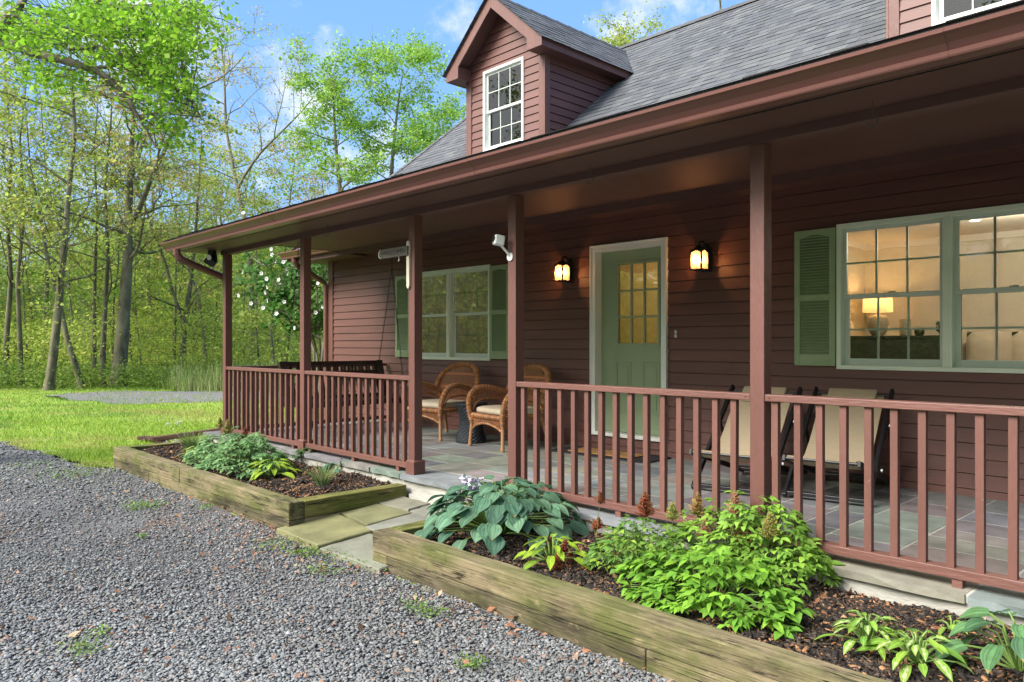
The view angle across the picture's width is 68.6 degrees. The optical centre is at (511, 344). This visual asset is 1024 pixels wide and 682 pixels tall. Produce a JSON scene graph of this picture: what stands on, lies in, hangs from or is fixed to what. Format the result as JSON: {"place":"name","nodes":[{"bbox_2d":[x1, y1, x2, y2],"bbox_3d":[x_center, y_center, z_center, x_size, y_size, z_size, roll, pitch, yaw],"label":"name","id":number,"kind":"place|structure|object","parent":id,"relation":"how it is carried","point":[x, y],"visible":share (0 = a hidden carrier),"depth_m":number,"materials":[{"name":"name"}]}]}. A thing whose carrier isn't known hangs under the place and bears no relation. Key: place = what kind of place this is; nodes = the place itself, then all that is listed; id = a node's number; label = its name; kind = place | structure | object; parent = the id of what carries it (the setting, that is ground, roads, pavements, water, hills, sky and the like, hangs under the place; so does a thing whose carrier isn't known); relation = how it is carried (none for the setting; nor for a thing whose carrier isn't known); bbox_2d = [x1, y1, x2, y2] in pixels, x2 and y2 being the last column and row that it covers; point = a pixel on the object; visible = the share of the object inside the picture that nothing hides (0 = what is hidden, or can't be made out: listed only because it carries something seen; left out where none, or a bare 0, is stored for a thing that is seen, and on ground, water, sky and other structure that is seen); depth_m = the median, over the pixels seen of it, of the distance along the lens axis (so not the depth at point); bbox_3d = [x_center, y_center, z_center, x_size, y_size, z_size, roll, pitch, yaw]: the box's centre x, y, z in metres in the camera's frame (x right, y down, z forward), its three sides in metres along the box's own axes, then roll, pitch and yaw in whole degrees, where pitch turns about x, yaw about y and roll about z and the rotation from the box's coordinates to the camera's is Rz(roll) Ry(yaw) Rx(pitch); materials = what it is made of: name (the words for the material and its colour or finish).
{"place":"outdoors","nodes":[
{"label":"outdoors","id":0,"kind":"place"},
{"bbox_2d":[45,390,259,403],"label":"gravel track","id":1,"kind":"structure","parent":0,"point":[139,396],"depth_m":21.93,"materials":[{"name":"grey gravel"}]},
{"bbox_2d":[0,217,327,371],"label":"hill","id":2,"kind":"structure","parent":0,"point":[66,310],"depth_m":46.09,"materials":[{"name":"green plant"}]},
{"bbox_2d":[0,109,354,292],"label":"canopy foliage","id":3,"kind":"object","parent":2,"relation":"on","point":[185,200],"visible":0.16,"depth_m":40.13,"materials":[{"name":"green plant"}]},
{"bbox_2d":[0,370,437,592],"bbox_3d":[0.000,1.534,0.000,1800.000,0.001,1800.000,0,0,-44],"label":"ground","id":4,"kind":"structure","parent":0,"point":[126,416],"depth_m":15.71,"materials":[{"name":"green plant"}]},
{"bbox_2d":[0,164,81,362],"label":"sapling","id":5,"kind":"object","parent":4,"relation":"on","point":[30,262],"visible":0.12,"depth_m":35.95,"materials":[{"name":"green plant"}]},
{"bbox_2d":[0,134,93,374],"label":"sapling","id":6,"kind":"object","parent":4,"relation":"on","point":[31,304],"visible":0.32,"depth_m":32.94,"materials":[{"name":"green plant"}]},
{"bbox_2d":[0,0,94,270],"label":"tree","id":7,"kind":"object","parent":4,"relation":"on","point":[12,120],"visible":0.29,"depth_m":27.28,"materials":[{"name":"green plant"}]},
{"bbox_2d":[0,44,118,385],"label":"tree","id":8,"kind":"object","parent":4,"relation":"on","point":[20,249],"visible":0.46,"depth_m":26.93,"materials":[{"name":"green plant"}]},
{"bbox_2d":[0,3,118,383],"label":"tree","id":9,"kind":"object","parent":4,"relation":"on","point":[9,301],"visible":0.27,"depth_m":27.93,"materials":[{"name":"green plant"}]},
{"bbox_2d":[12,169,122,369],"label":"sapling","id":10,"kind":"object","parent":4,"relation":"on","point":[71,260],"visible":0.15,"depth_m":39.09,"materials":[{"name":"green plant"}]},
{"bbox_2d":[0,65,138,366],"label":"tree","id":11,"kind":"object","parent":4,"relation":"on","point":[46,284],"visible":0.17,"depth_m":35.92,"materials":[{"name":"green plant"}]},
{"bbox_2d":[0,55,140,388],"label":"tree","id":12,"kind":"object","parent":4,"relation":"on","point":[5,99],"visible":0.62,"depth_m":25.95,"materials":[{"name":"green plant"}]},
{"bbox_2d":[15,178,134,376],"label":"sapling","id":13,"kind":"object","parent":4,"relation":"on","point":[35,267],"visible":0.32,"depth_m":32.53,"materials":[{"name":"green plant"}]},
{"bbox_2d":[40,209,137,374],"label":"sapling","id":14,"kind":"object","parent":4,"relation":"on","point":[99,298],"visible":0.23,"depth_m":36.85,"materials":[{"name":"green plant"}]},
{"bbox_2d":[0,38,199,384],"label":"tree","id":15,"kind":"object","parent":4,"relation":"on","point":[93,340],"visible":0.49,"depth_m":27.07,"materials":[{"name":"green plant"}]},
{"bbox_2d":[42,105,186,380],"bbox_3d":[-16.340,-4.139,31.170,5.265,11.462,6.002,0,0,-44],"label":"sapling","id":16,"kind":"object","parent":4,"relation":"on","point":[119,210],"visible":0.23,"depth_m":30.44,"materials":[{"name":"green plant"}]},
{"bbox_2d":[0,0,232,390],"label":"tree","id":17,"kind":"object","parent":4,"relation":"on","point":[50,380],"visible":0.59,"depth_m":24.85,"materials":[{"name":"green plant"}]},
{"bbox_2d":[0,20,235,385],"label":"tree","id":18,"kind":"object","parent":4,"relation":"on","point":[105,298],"visible":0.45,"depth_m":26.07,"materials":[{"name":"green plant"}]},
{"bbox_2d":[72,198,185,379],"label":"sapling","id":19,"kind":"object","parent":4,"relation":"on","point":[113,312],"visible":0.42,"depth_m":29.77,"materials":[{"name":"green plant"}]},
{"bbox_2d":[0,0,262,168],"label":"oak tree","id":20,"kind":"object","parent":4,"relation":"on","point":[108,20],"visible":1,"depth_m":8.43,"materials":[{"name":"green plant"}]},
{"bbox_2d":[0,350,264,391],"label":"undergrowth","id":21,"kind":"object","parent":4,"relation":"on","point":[12,378],"visible":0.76,"depth_m":26.11,"materials":[{"name":"green plant"}]},
{"bbox_2d":[0,0,276,386],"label":"tree","id":22,"kind":"object","parent":4,"relation":"on","point":[121,346],"visible":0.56,"depth_m":26.82,"materials":[{"name":"green plant"}]},
{"bbox_2d":[19,48,266,368],"bbox_3d":[-14.735,-4.858,30.479,8.627,12.901,8.235,0,0,-44],"label":"tree","id":23,"kind":"object","parent":4,"relation":"on","point":[188,304],"visible":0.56,"depth_m":30.93,"materials":[{"name":"green plant"}]},
{"bbox_2d":[74,119,218,368],"bbox_3d":[-14.784,-3.994,30.838,5.622,11.162,6.732,0,0,-20],"label":"sapling","id":24,"kind":"object","parent":4,"relation":"on","point":[117,294],"visible":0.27,"depth_m":31.10,"materials":[{"name":"green plant"}]},
{"bbox_2d":[96,224,202,365],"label":"sapling","id":25,"kind":"object","parent":4,"relation":"on","point":[157,288],"visible":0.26,"depth_m":36.91,"materials":[{"name":"green plant"}]},
{"bbox_2d":[0,301,322,388],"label":"undergrowth","id":26,"kind":"object","parent":4,"relation":"on","point":[212,352],"visible":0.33,"depth_m":29.59,"materials":[{"name":"green plant"}]},
{"bbox_2d":[0,206,322,374],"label":"woodland foliage","id":27,"kind":"object","parent":4,"relation":"on","point":[160,309],"visible":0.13,"depth_m":37.23,"materials":[{"name":"green plant"}]},
{"bbox_2d":[81,72,255,371],"bbox_3d":[-18.537,-6.193,39.398,8.190,15.545,11.296,0,0,-44],"label":"tree","id":28,"kind":"object","parent":4,"relation":"on","point":[159,255],"visible":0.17,"depth_m":37.91,"materials":[{"name":"green plant"}]},
{"bbox_2d":[121,163,234,364],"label":"sapling","id":29,"kind":"object","parent":4,"relation":"on","point":[182,231],"visible":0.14,"depth_m":38.27,"materials":[{"name":"green plant"}]},
{"bbox_2d":[134,188,232,364],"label":"sapling","id":30,"kind":"object","parent":4,"relation":"on","point":[170,292],"visible":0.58,"depth_m":31.53,"materials":[{"name":"green plant"}]},
{"bbox_2d":[152,427,220,442],"bbox_3d":[-4.885,1.393,11.290,1.008,0.254,0.254,0,0,-7],"label":"edging timber","id":31,"kind":"object","parent":4,"relation":"on","point":[155,439],"visible":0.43,"depth_m":11.27,"materials":[{"name":"brown wood"}]},
{"bbox_2d":[120,161,256,364],"bbox_3d":[-14.154,-3.461,32.585,5.937,10.092,6.262,0,0,6],"label":"tree","id":32,"kind":"object","parent":4,"relation":"on","point":[188,268],"visible":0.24,"depth_m":32.91,"materials":[{"name":"green plant"}]},
{"bbox_2d":[167,203,233,351],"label":"sapling","id":33,"kind":"object","parent":4,"relation":"on","point":[198,261],"visible":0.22,"depth_m":36.60,"materials":[{"name":"green plant"}]},
{"bbox_2d":[164,134,255,349],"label":"sapling","id":34,"kind":"object","parent":4,"relation":"on","point":[254,179],"visible":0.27,"depth_m":38.26,"materials":[{"name":"green plant"}]},
{"bbox_2d":[153,134,315,355],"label":"tree","id":35,"kind":"object","parent":4,"relation":"on","point":[239,163],"visible":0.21,"depth_m":41.40,"materials":[{"name":"green plant"}]},
{"bbox_2d":[196,206,279,355],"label":"sapling","id":36,"kind":"object","parent":4,"relation":"on","point":[243,351],"visible":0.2,"depth_m":36.56,"materials":[{"name":"green plant"}]},
{"bbox_2d":[121,3,369,361],"bbox_3d":[-12.705,-7.622,35.125,10.905,18.410,11.675,0,0,-44],"label":"tree","id":37,"kind":"object","parent":4,"relation":"on","point":[235,176],"visible":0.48,"depth_m":35.86,"materials":[{"name":"green plant"}]},
{"bbox_2d":[203,171,311,365],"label":"sapling","id":38,"kind":"object","parent":4,"relation":"on","point":[269,202],"visible":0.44,"depth_m":28.96,"materials":[{"name":"green plant"}]},
{"bbox_2d":[113,439,405,528],"bbox_3d":[-2.963,1.423,8.085,1.164,0.290,4.584,0,0,-44],"label":"raised bed","id":39,"kind":"object","parent":4,"relation":"on","point":[255,503],"visible":0.72,"depth_m":6.75,"materials":[{"name":"brown wood"}]},
{"bbox_2d":[140,442,390,498],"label":"mulch","id":40,"kind":"object","parent":39,"relation":"in","point":[282,476],"visible":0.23,"depth_m":7.24,"materials":[{"name":"brown wood"}]},
{"bbox_2d":[162,421,211,450],"bbox_3d":[-4.225,1.156,9.417,1.208,0.353,0.665,0,0,29],"label":"grass tuft","id":41,"kind":"object","parent":40,"relation":"on","point":[191,442],"visible":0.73,"depth_m":9.23,"materials":[{"name":"green plant"}]},
{"bbox_2d":[181,417,292,478],"bbox_3d":[-2.953,1.070,8.045,0.970,0.560,1.708,0,0,-44],"label":"astilbe","id":42,"kind":"object","parent":40,"relation":"on","point":[235,446],"visible":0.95,"depth_m":7.84,"materials":[{"name":"green plant"}]},
{"bbox_2d":[240,458,303,480],"bbox_3d":[-2.386,1.254,7.509,0.671,0.223,0.581,0,0,21],"label":"hosta","id":43,"kind":"object","parent":40,"relation":"on","point":[273,471],"visible":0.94,"depth_m":7.47,"materials":[{"name":"green plant"}]},
{"bbox_2d":[300,463,346,485],"bbox_3d":[-1.760,1.202,6.994,0.506,0.237,0.514,0,0,-44],"label":"grass tuft","id":44,"kind":"object","parent":40,"relation":"on","point":[321,478],"visible":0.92,"depth_m":6.95,"materials":[{"name":"green plant"}]},
{"bbox_2d":[222,211,327,419],"bbox_3d":[-4.241,-0.562,14.863,3.842,4.196,2.140,0,0,35],"label":"flowering shrub","id":45,"kind":"object","parent":4,"relation":"on","point":[284,296],"visible":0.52,"depth_m":14.57,"materials":[{"name":"green plant"}]},
{"bbox_2d":[232,252,319,368],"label":"tree","id":46,"kind":"object","parent":4,"relation":"on","point":[243,314],"visible":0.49,"depth_m":26.61,"materials":[{"name":"green plant"}]},
{"bbox_2d":[232,123,349,361],"bbox_3d":[-11.380,-4.853,40.129,7.282,12.867,8.284,0,0,-20],"label":"tree","id":47,"kind":"object","parent":4,"relation":"on","point":[280,173],"visible":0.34,"depth_m":39.14,"materials":[{"name":"green plant"}]},
{"bbox_2d":[259,148,388,283],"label":"tree","id":48,"kind":"object","parent":4,"relation":"on","point":[318,191],"visible":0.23,"depth_m":43.21,"materials":[{"name":"green plant"}]},
{"bbox_2d":[267,29,404,195],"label":"tree","id":49,"kind":"object","parent":4,"relation":"on","point":[354,124],"visible":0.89,"depth_m":33.18,"materials":[{"name":"green plant"}]},
{"bbox_2d":[290,25,465,179],"bbox_3d":[-5.500,-6.708,34.296,8.377,16.579,8.377,0,0,-44],"label":"tree","id":50,"kind":"object","parent":4,"relation":"on","point":[424,55],"visible":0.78,"depth_m":34.25,"materials":[{"name":"green plant"}]},
{"bbox_2d":[402,86,465,154],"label":"tree","id":51,"kind":"object","parent":4,"relation":"on","point":[428,112],"visible":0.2,"depth_m":39.48,"materials":[{"name":"green plant"}]},
{"bbox_2d":[159,0,1023,547],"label":"farmhouse","id":52,"kind":"object","parent":4,"relation":"on","point":[777,174],"visible":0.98,"depth_m":7.35,"materials":[{"name":"red wood"}]},
{"bbox_2d":[203,250,217,266],"bbox_3d":[-3.966,-1.124,9.887,0.158,0.225,0.298,0,0,-36],"label":"flood light","id":53,"kind":"object","parent":52,"relation":"attached to","point":[210,260],"visible":1,"depth_m":9.80,"materials":[{"name":"black metal"}]},
{"bbox_2d":[278,243,407,407],"bbox_3d":[-2.298,-0.302,10.351,1.630,2.263,0.736,0,0,-44],"label":"porch swing","id":54,"kind":"object","parent":52,"relation":"hanging from","point":[378,366],"visible":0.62,"depth_m":10.62,"materials":[{"name":"brown wood"}]},
{"bbox_2d":[378,241,410,288],"bbox_3d":[-1.114,-0.736,7.082,0.040,0.442,0.476,0,0,-44],"label":"light fixture","id":55,"kind":"object","parent":52,"relation":"attached to","point":[395,252],"visible":1,"depth_m":6.94,"materials":[{"name":"white metal"}]},
{"bbox_2d":[422,264,490,360],"bbox_3d":[-0.866,-0.421,10.635,0.128,1.282,1.770,0,0,-44],"label":"window","id":56,"kind":"structure","parent":52,"relation":"in","point":[455,301],"depth_m":10.56,"materials":[{"name":"glass"}]},
{"bbox_2d":[492,234,512,260],"bbox_3d":[-0.074,-0.763,5.936,0.161,0.203,0.067,0,0,-22],"label":"security camera","id":57,"kind":"object","parent":52,"relation":"attached to","point":[498,240],"visible":1,"depth_m":5.90,"materials":[{"name":"white plastic"}]},
{"bbox_2d":[554,256,572,282],"bbox_3d":[0.617,-0.887,8.873,0.204,0.314,0.136,0,0,-44],"label":"wall lantern","id":58,"kind":"object","parent":52,"relation":"attached to","point":[567,272],"depth_m":8.87,"materials":[{"name":"black metal"}]},
{"bbox_2d":[602,246,660,435],"bbox_3d":[1.368,-0.034,8.409,0.057,2.057,0.910,0,0,-44],"label":"front door","id":59,"kind":"structure","parent":52,"relation":"in","point":[631,364],"depth_m":8.44,"materials":[{"name":"green wood"}]},
{"bbox_2d":[690,241,710,272],"bbox_3d":[1.899,-0.887,7.532,0.204,0.314,0.136,0,0,-44],"label":"wall lantern","id":60,"kind":"object","parent":52,"relation":"attached to","point":[703,259],"depth_m":7.53,"materials":[{"name":"black metal"}]},
{"bbox_2d":[850,335,939,359],"bbox_3d":[5.083,0.445,9.803,0.640,1.110,1.140,0,0,-44],"label":"dresser","id":61,"kind":"object","parent":52,"relation":"on","point":[895,347],"visible":0.22,"depth_m":9.55,"materials":[{"name":"brown wood"}]},
{"bbox_2d":[862,298,892,335],"bbox_3d":[4.883,-0.390,10.013,0.370,0.560,0.370,0,0,-44],"label":"table lamp","id":62,"kind":"object","parent":61,"relation":"on","point":[870,305],"visible":0.62,"depth_m":9.91,"materials":[{"name":"beige fabric"}]},
{"bbox_2d":[899,319,910,335],"bbox_3d":[5.096,-0.217,9.718,0.140,0.215,0.140,0,0,-44],"label":"vase","id":63,"kind":"object","parent":61,"relation":"on","point":[902,323],"visible":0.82,"depth_m":9.67,"materials":[{"name":"beige ceramic"}]},
{"bbox_2d":[836,203,1023,373],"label":"window","id":64,"kind":"structure","parent":52,"relation":"in","point":[950,293],"depth_m":6.08,"materials":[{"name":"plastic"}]},
{"bbox_2d":[962,331,1023,360],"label":"sofa","id":65,"kind":"object","parent":52,"relation":"on","point":[978,345],"visible":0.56,"depth_m":8.95,"materials":[{"name":"fabric"}]},
{"bbox_2d":[207,436,1023,625],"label":"porch foundation","id":66,"kind":"object","parent":4,"relation":"on","point":[420,492],"visible":0.09,"depth_m":4.01,"materials":[{"name":"concrete"}]},
{"bbox_2d":[203,420,1023,617],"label":"porch floor","id":67,"kind":"structure","parent":66,"relation":"on","point":[992,599],"depth_m":5.61,"materials":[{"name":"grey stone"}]},
{"bbox_2d":[226,366,299,448],"bbox_3d":[-3.056,0.747,9.214,0.090,0.904,2.016,0,0,-44],"label":"porch railing","id":68,"kind":"object","parent":67,"relation":"on","point":[274,381],"visible":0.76,"depth_m":9.12,"materials":[{"name":"brown wood"}]},
{"bbox_2d":[233,363,386,431],"bbox_3d":[-2.858,0.747,10.849,2.450,0.904,0.090,0,0,-44],"label":"porch railing","id":69,"kind":"object","parent":67,"relation":"on","point":[330,366],"visible":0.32,"depth_m":10.58,"materials":[{"name":"brown wood"}]},
{"bbox_2d":[304,370,408,470],"bbox_3d":[-1.611,0.747,7.704,0.090,0.904,1.976,0,0,-44],"label":"porch railing","id":70,"kind":"object","parent":67,"relation":"on","point":[355,455],"visible":0.98,"depth_m":7.63,"materials":[{"name":"brown wood"}]},
{"bbox_2d":[401,362,480,440],"bbox_3d":[-0.888,0.716,9.754,0.852,0.968,0.814,0,0,42],"label":"wicker chair","id":71,"kind":"object","parent":67,"relation":"on","point":[441,405],"visible":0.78,"depth_m":9.69,"materials":[{"name":"brown wicker"}]},
{"bbox_2d":[454,401,486,442],"bbox_3d":[-0.503,0.954,9.206,0.404,0.480,0.404,0,0,-44],"label":"side table","id":72,"kind":"object","parent":67,"relation":"on","point":[478,436],"visible":0.6,"depth_m":9.08,"materials":[{"name":"black wicker"}]},
{"bbox_2d":[466,364,551,452],"bbox_3d":[-0.007,0.716,8.803,0.814,0.968,0.852,0,0,-36],"label":"wicker chair","id":73,"kind":"object","parent":67,"relation":"on","point":[497,413],"visible":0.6,"depth_m":8.77,"materials":[{"name":"brown wicker"}]},
{"bbox_2d":[552,446,671,462],"bbox_3d":[1.029,1.184,8.139,1.320,0.028,0.480,0,0,43],"label":"doormat","id":74,"kind":"object","parent":67,"relation":"on","point":[623,455],"visible":0.45,"depth_m":7.99,"materials":[{"name":"brown fabric"}]},
{"bbox_2d":[516,381,749,533],"bbox_3d":[0.757,0.747,5.229,0.090,0.904,2.006,0,0,-44],"label":"porch railing","id":75,"kind":"object","parent":67,"relation":"on","point":[617,505],"visible":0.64,"depth_m":5.15,"materials":[{"name":"brown wood"}]},
{"bbox_2d":[689,384,807,492],"bbox_3d":[2.009,0.782,6.355,0.684,0.829,1.190,0,0,37],"label":"sling chair","id":76,"kind":"object","parent":67,"relation":"on","point":[744,432],"visible":0.47,"depth_m":6.42,"materials":[{"name":"beige fabric"}]},
{"bbox_2d":[782,386,894,502],"bbox_3d":[2.645,0.782,6.037,0.684,0.829,1.190,0,0,37],"label":"sling chair","id":77,"kind":"object","parent":67,"relation":"on","point":[856,438],"visible":0.63,"depth_m":6.10,"materials":[{"name":"beige fabric"}]},
{"bbox_2d":[765,394,1023,592],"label":"porch railing","id":78,"kind":"object","parent":67,"relation":"on","point":[960,576],"visible":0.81,"depth_m":3.88,"materials":[{"name":"brown wood"}]},
{"bbox_2d":[583,1,671,46],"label":"tree","id":79,"kind":"object","parent":4,"relation":"on","point":[620,39],"visible":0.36,"depth_m":33.60,"materials":[{"name":"green plant"}]},
{"bbox_2d":[373,516,889,681],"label":"raised bed","id":80,"kind":"object","parent":4,"relation":"on","point":[675,648],"visible":0.77,"depth_m":3.72,"materials":[{"name":"brown wood"}]},
{"bbox_2d":[429,515,1023,681],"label":"mulch","id":81,"kind":"object","parent":80,"relation":"in","point":[976,642],"visible":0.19,"depth_m":3.45,"materials":[{"name":"brown wood"}]},
{"bbox_2d":[414,472,589,556],"bbox_3d":[-0.107,1.138,5.300,1.196,0.452,1.255,0,0,-44],"label":"hosta","id":82,"kind":"object","parent":81,"relation":"on","point":[509,510],"visible":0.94,"depth_m":5.01,"materials":[{"name":"green plant"}]},
{"bbox_2d":[513,533,591,571],"bbox_3d":[0.266,1.264,4.567,0.504,0.200,0.490,0,0,-13],"label":"hosta","id":83,"kind":"object","parent":81,"relation":"on","point":[549,559],"visible":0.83,"depth_m":4.48,"materials":[{"name":"green plant"}]},
{"bbox_2d":[545,536,574,570],"bbox_3d":[0.271,1.244,4.554,0.181,0.189,0.328,0,0,-22],"label":"astilbe","id":84,"kind":"object","parent":81,"relation":"on","point":[558,565],"visible":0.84,"depth_m":4.43,"materials":[{"name":"brown plant"}]},
{"bbox_2d":[144,449,1012,681],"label":"fallen leaves","id":85,"kind":"object","parent":81,"relation":"on","point":[843,615],"visible":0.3,"depth_m":3.63,"materials":[{"name":"brown plant"}]},
{"bbox_2d":[581,491,702,585],"bbox_3d":[0.768,1.102,4.341,0.685,0.498,0.815,0,0,-44],"label":"astilbe","id":86,"kind":"object","parent":81,"relation":"on","point":[622,543],"visible":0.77,"depth_m":4.30,"materials":[{"name":"green plant"}]},
{"bbox_2d":[614,545,817,640],"bbox_3d":[0.968,1.175,3.765,0.573,0.345,1.070,0,0,-44],"label":"astilbe","id":87,"kind":"object","parent":81,"relation":"on","point":[754,578],"visible":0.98,"depth_m":3.63,"materials":[{"name":"green plant"}]},
{"bbox_2d":[636,490,836,595],"bbox_3d":[1.267,1.098,4.365,0.845,0.500,1.211,0,0,-44],"label":"astilbe","id":88,"kind":"object","parent":81,"relation":"on","point":[743,546],"visible":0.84,"depth_m":4.16,"materials":[{"name":"green plant"}]},
{"bbox_2d":[772,549,845,587],"bbox_3d":[1.645,1.238,4.170,0.421,0.166,0.330,0,0,27],"label":"astilbe","id":89,"kind":"object","parent":81,"relation":"on","point":[827,580],"visible":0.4,"depth_m":4.04,"materials":[{"name":"green plant"}]},
{"bbox_2d":[813,610,905,660],"bbox_3d":[1.556,1.252,3.282,0.386,0.154,0.382,0,0,-44],"label":"hosta","id":90,"kind":"object","parent":81,"relation":"on","point":[869,629],"visible":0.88,"depth_m":3.27,"materials":[{"name":"green plant"}]},
{"bbox_2d":[854,627,974,681],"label":"hosta","id":91,"kind":"object","parent":81,"relation":"on","point":[915,651],"visible":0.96,"depth_m":3.06,"materials":[{"name":"green plant"}]},
{"bbox_2d":[934,615,969,634],"bbox_3d":[2.022,1.293,3.442,0.138,0.079,0.163,0,0,20],"label":"hosta","id":92,"kind":"object","parent":81,"relation":"on","point":[950,625],"visible":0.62,"depth_m":3.43,"materials":[{"name":"green plant"}]},
{"bbox_2d":[934,606,1023,681],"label":"hosta","id":93,"kind":"object","parent":81,"relation":"on","point":[991,654],"visible":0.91,"depth_m":3.06,"materials":[{"name":"green plant"}]},
{"bbox_2d":[155,345,311,391],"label":"meadow grass","id":94,"kind":"structure","parent":0,"point":[202,383],"depth_m":25.06,"materials":[{"name":"green plant"}]},
{"bbox_2d":[0,444,654,681],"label":"gravel drive","id":95,"kind":"structure","parent":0,"point":[138,522],"depth_m":5.12,"materials":[{"name":"grey gravel"}]},
{"bbox_2d":[4,456,489,669],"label":"weeds","id":96,"kind":"object","parent":95,"relation":"on","point":[84,642],"visible":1,"depth_m":5.02,"materials":[{"name":"green plant"}]},
{"bbox_2d":[0,455,672,681],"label":"leaf litter","id":97,"kind":"object","parent":95,"relation":"on","point":[490,608],"visible":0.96,"depth_m":4.22,"materials":[{"name":"grey gravel"}]},
{"bbox_2d":[0,441,673,681],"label":"gravel stones","id":98,"kind":"object","parent":95,"relation":"on","point":[20,669],"visible":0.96,"depth_m":4.12,"materials":[{"name":"grey gravel"}]},
{"bbox_2d":[0,0,746,276],"label":"sky","id":99,"kind":"structure","parent":0,"point":[446,22],"materials":[{"name":"blue"}]},
{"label":"path bed","id":100,"kind":"structure","parent":0,"visible":0},
{"bbox_2d":[276,496,441,574],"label":"stone path","id":101,"kind":"structure","parent":100,"relation":"on","point":[350,532],"depth_m":5.93,"materials":[{"name":"grey stone"}]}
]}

